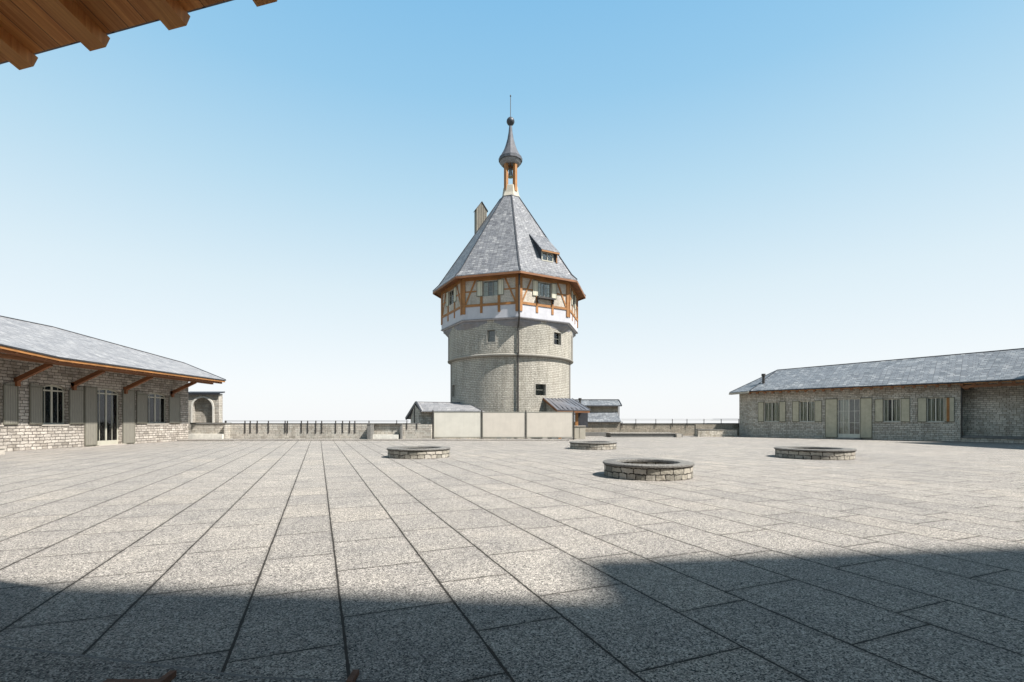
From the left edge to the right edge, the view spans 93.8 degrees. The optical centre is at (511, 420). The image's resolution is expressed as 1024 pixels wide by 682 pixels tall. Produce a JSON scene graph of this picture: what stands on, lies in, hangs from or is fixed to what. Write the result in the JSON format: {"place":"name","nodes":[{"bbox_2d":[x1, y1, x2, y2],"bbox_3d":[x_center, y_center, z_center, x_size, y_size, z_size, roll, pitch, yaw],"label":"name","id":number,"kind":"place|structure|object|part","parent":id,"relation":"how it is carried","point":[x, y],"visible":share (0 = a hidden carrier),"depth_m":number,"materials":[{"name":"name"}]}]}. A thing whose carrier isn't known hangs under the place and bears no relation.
{"place":"outdoors","nodes":[
{"label":"outdoors","id":0,"kind":"place"},
{"bbox_2d":[0,315,225,450],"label":"stone range","id":1,"kind":"structure","parent":0,"point":[61,388],"depth_m":31.36,"materials":[{"name":"stone"}]},
{"bbox_2d":[43,385,63,423],"bbox_3d":[-28.363,-1.000,29.486,0.075,2.440,1.675,0,0,0],"label":"window","id":2,"kind":"structure","parent":1,"relation":"in","point":[53,395],"depth_m":29.64,"materials":[{"name":"glass"}]},
{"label":"door","id":3,"kind":"part","parent":1,"relation":"part of","materials":[{"name":"paint"}]},
{"bbox_2d":[147,393,164,422],"bbox_3d":[-28.362,-1.010,38.023,0.075,2.420,2.281,0,0,0],"label":"window","id":4,"kind":"structure","parent":1,"relation":"in","point":[156,401],"depth_m":38.24,"materials":[{"name":"glass"}]},
{"bbox_2d":[0,647,336,681],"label":"border paving","id":5,"kind":"structure","parent":0,"point":[18,665],"depth_m":3.24,"materials":[{"name":"stone"}]},
{"bbox_2d":[103,670,176,681],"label":"drain grate","id":6,"kind":"object","parent":5,"relation":"on","point":[170,675],"visible":1,"depth_m":3.09,"materials":[{"name":"metal"}]},
{"bbox_2d":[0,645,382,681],"bbox_3d":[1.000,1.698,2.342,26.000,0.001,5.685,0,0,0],"label":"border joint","id":7,"kind":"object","parent":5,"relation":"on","point":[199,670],"visible":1,"depth_m":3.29,"materials":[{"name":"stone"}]},
{"bbox_2d":[346,669,358,681],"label":"rusty bracket","id":8,"kind":"object","parent":5,"relation":"on","point":[353,675],"visible":1,"depth_m":3.12,"materials":[{"name":"metal"}]},
{"bbox_2d":[0,436,1023,681],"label":"paving","id":9,"kind":"structure","parent":0,"point":[740,558],"depth_m":5.83,"materials":[{"name":"stone"}]},
{"bbox_2d":[0,447,5,454],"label":"stone bench","id":10,"kind":"object","parent":9,"relation":"on","point":[2,450],"visible":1,"depth_m":23.89,"materials":[{"name":"stone"}]},
{"bbox_2d":[0,0,276,69],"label":"roof eaves","id":11,"kind":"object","parent":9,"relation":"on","point":[30,30],"depth_m":3.42,"materials":[{"name":"wood"}]},
{"bbox_2d":[188,391,224,433],"bbox_3d":[-29.991,-0.600,46.765,3.478,4.600,0.970,0,0,0],"label":"arched niche","id":12,"kind":"object","parent":9,"relation":"on","point":[205,406],"visible":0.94,"depth_m":46.60,"materials":[{"name":"stone"}]},
{"bbox_2d":[188,423,230,438],"bbox_3d":[-26.944,0.880,42.630,3.363,1.440,1.060,0,0,0],"label":"wall bench","id":13,"kind":"object","parent":9,"relation":"on","point":[210,430],"depth_m":42.70,"materials":[{"name":"stone"}]},
{"bbox_2d":[177,439,241,440],"bbox_3d":[-26.172,1.639,41.050,5.655,0.118,1.700,0,0,0],"label":"kerb step","id":14,"kind":"object","parent":9,"relation":"on","point":[209,440],"visible":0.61,"depth_m":40.57,"materials":[{"name":"stone"}]},
{"bbox_2d":[225,420,431,438],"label":"parapet wall","id":15,"kind":"structure","parent":9,"relation":"on","point":[315,430],"depth_m":43.00,"materials":[{"name":"stone"}]},
{"bbox_2d":[240,439,568,440],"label":"kerb","id":16,"kind":"structure","parent":9,"relation":"on","point":[404,440],"depth_m":41.21,"materials":[{"name":"stone"}]},
{"bbox_2d":[387,446,450,458],"bbox_3d":[-4.417,1.495,22.750,2.978,0.470,2.978,0,0,16],"label":"stone well","id":17,"kind":"object","parent":9,"relation":"on","point":[415,452],"visible":0.97,"depth_m":21.59,"materials":[{"name":"grey stone"}]},
{"bbox_2d":[405,401,484,438],"bbox_3d":[-6.164,-0.107,47.740,9.328,3.614,7.521,0,0,0],"label":"slate hut","id":18,"kind":"object","parent":9,"relation":"on","point":[420,412],"visible":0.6,"depth_m":45.25,"materials":[{"name":"grey stone"}]},
{"bbox_2d":[432,410,575,439],"bbox_3d":[-0.789,0.370,43.550,13.193,2.660,0.700,0,0,0],"label":"screen fence","id":19,"kind":"object","parent":9,"relation":"on","point":[500,425],"visible":0.96,"depth_m":43.53,"materials":[{"name":"grey paint"}]},
{"bbox_2d":[433,95,585,438],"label":"castle tower","id":20,"kind":"structure","parent":9,"relation":"on","point":[508,292],"depth_m":46.31,"materials":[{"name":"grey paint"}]},
{"bbox_2d":[450,289,453,304],"bbox_3d":[-6.044,-12.575,48.765,0.075,1.450,1.480,0,0,-29],"label":"window","id":21,"kind":"structure","parent":20,"relation":"in","point":[451,292],"depth_m":48.82,"materials":[{"name":"grey glass"}]},
{"bbox_2d":[483,280,497,295],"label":"window","id":22,"kind":"structure","parent":20,"relation":"in","point":[490,288],"depth_m":45.74,"materials":[{"name":"grey glass"}]},
{"bbox_2d":[488,330,494,341],"bbox_3d":[-1.822,-8.080,46.145,1.497,1.240,0.693,0,0,16],"label":"window","id":23,"kind":"structure","parent":20,"relation":"in","point":[491,334],"depth_m":46.43,"materials":[{"name":"grey glass"}]},
{"bbox_2d":[508,167,512,178],"bbox_3d":[-0.160,-27.045,52.000,0.680,1.190,0.680,0,0,0],"label":"bell","id":24,"kind":"object","parent":20,"relation":"hanging from","point":[510,174],"visible":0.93,"depth_m":51.84,"materials":[{"name":"grey metal"}]},
{"bbox_2d":[536,384,543,394],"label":"window","id":25,"kind":"structure","parent":20,"relation":"in","point":[538,387],"depth_m":47.19,"materials":[{"name":"black glass"}]},
{"bbox_2d":[538,282,550,297],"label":"window","id":26,"kind":"structure","parent":20,"relation":"in","point":[544,290],"depth_m":46.44,"materials":[{"name":"grey glass"}]},
{"bbox_2d":[554,333,558,344],"bbox_3d":[4.292,-8.104,47.413,1.022,1.180,0.065,0,0,-44],"label":"window","id":27,"kind":"structure","parent":20,"relation":"in","point":[556,336],"depth_m":47.53,"materials":[{"name":"black glass"}]},
{"bbox_2d":[543,397,590,438],"bbox_3d":[5.095,-0.313,46.225,3.941,4.026,4.554,0,0,-20],"label":"timber shelter","id":28,"kind":"object","parent":9,"relation":"on","point":[581,411],"visible":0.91,"depth_m":45.81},
{"bbox_2d":[574,426,584,438],"bbox_3d":[6.328,1.075,44.950,1.102,1.250,0.820,0,0,0],"label":"cabinet","id":29,"kind":"object","parent":9,"relation":"on","point":[579,432],"visible":0.76,"depth_m":44.60,"materials":[{"name":"stone"}]},
{"bbox_2d":[569,441,616,449],"bbox_3d":[4.973,1.504,29.400,2.895,0.449,2.895,0,0,31],"label":"stone well","id":30,"kind":"object","parent":9,"relation":"on","point":[595,445],"visible":0.97,"depth_m":28.28,"materials":[{"name":"grey stone"}]},
{"bbox_2d":[585,432,605,435],"bbox_3d":[9.262,1.489,53.550,2.925,0.418,0.700,0,0,0],"label":"stone bench","id":31,"kind":"object","parent":9,"relation":"on","point":[595,433],"visible":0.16,"depth_m":53.20,"materials":[{"name":"grey stone"}]},
{"bbox_2d":[574,398,622,431],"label":"stepped outbuilding","id":32,"kind":"structure","parent":9,"relation":"on","point":[603,415],"depth_m":55.92,"materials":[{"name":"grey stone"}]},
{"bbox_2d":[606,432,682,436],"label":"stone platform","id":33,"kind":"structure","parent":9,"relation":"on","point":[638,434],"depth_m":49.80,"materials":[{"name":"stone"}]},
{"bbox_2d":[603,458,694,480],"bbox_3d":[4.201,1.495,14.850,2.730,0.470,2.730,0,0,0],"label":"stone well","id":34,"kind":"object","parent":9,"relation":"on","point":[647,469],"visible":0.95,"depth_m":13.83,"materials":[{"name":"grey stone"}]},
{"bbox_2d":[620,419,738,435],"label":"parapet wall","id":35,"kind":"structure","parent":9,"relation":"on","point":[685,429],"depth_m":55.05,"materials":[{"name":"brown stone"}]},
{"bbox_2d":[694,424,737,436],"bbox_3d":[21.973,1.050,51.830,4.220,1.300,1.340,0,0,0],"label":"wall bench","id":36,"kind":"object","parent":9,"relation":"on","point":[714,430],"depth_m":51.20,"materials":[{"name":"grey stone"}]},
{"bbox_2d":[774,446,856,459],"bbox_3d":[14.044,1.495,22.300,3.268,0.470,3.268,0,0,-43],"label":"stone well","id":37,"kind":"object","parent":9,"relation":"on","point":[816,453],"visible":0.96,"depth_m":21.08,"materials":[{"name":"grey stone"}]},
{"bbox_2d":[729,348,1023,441],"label":"courtyard house","id":38,"kind":"structure","parent":9,"relation":"on","point":[953,397],"depth_m":43.02,"materials":[{"name":"grey stone"}]},
{"bbox_2d":[765,402,778,421],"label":"window","id":39,"kind":"structure","parent":38,"relation":"in","point":[771,408],"depth_m":49.97,"materials":[{"name":"grey glass"}]},
{"bbox_2d":[800,401,814,421],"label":"window","id":40,"kind":"structure","parent":38,"relation":"in","point":[807,408],"depth_m":47.65,"materials":[{"name":"beige paint"}]},
{"bbox_2d":[838,398,859,437],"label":"door","id":41,"kind":"structure","parent":38,"relation":"in","point":[848,409],"depth_m":45.28,"materials":[{"name":"beige paint"}]},
{"bbox_2d":[884,399,900,421],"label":"window","id":42,"kind":"structure","parent":38,"relation":"in","point":[892,407],"depth_m":42.97,"materials":[{"name":"beige paint"}]},
{"bbox_2d":[927,398,943,421],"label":"window","id":43,"kind":"structure","parent":38,"relation":"in","point":[935,406],"depth_m":40.79,"materials":[{"name":"beige paint"}]},
{"bbox_2d":[960,435,1023,442],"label":"stone steps","id":44,"kind":"structure","parent":9,"relation":"on","point":[993,439],"depth_m":37.52,"materials":[{"name":"grey stone"}]},
{"bbox_2d":[0,0,1023,422],"label":"sky","id":45,"kind":"structure","parent":0,"point":[273,201],"materials":[{"name":"blue"}]}
]}

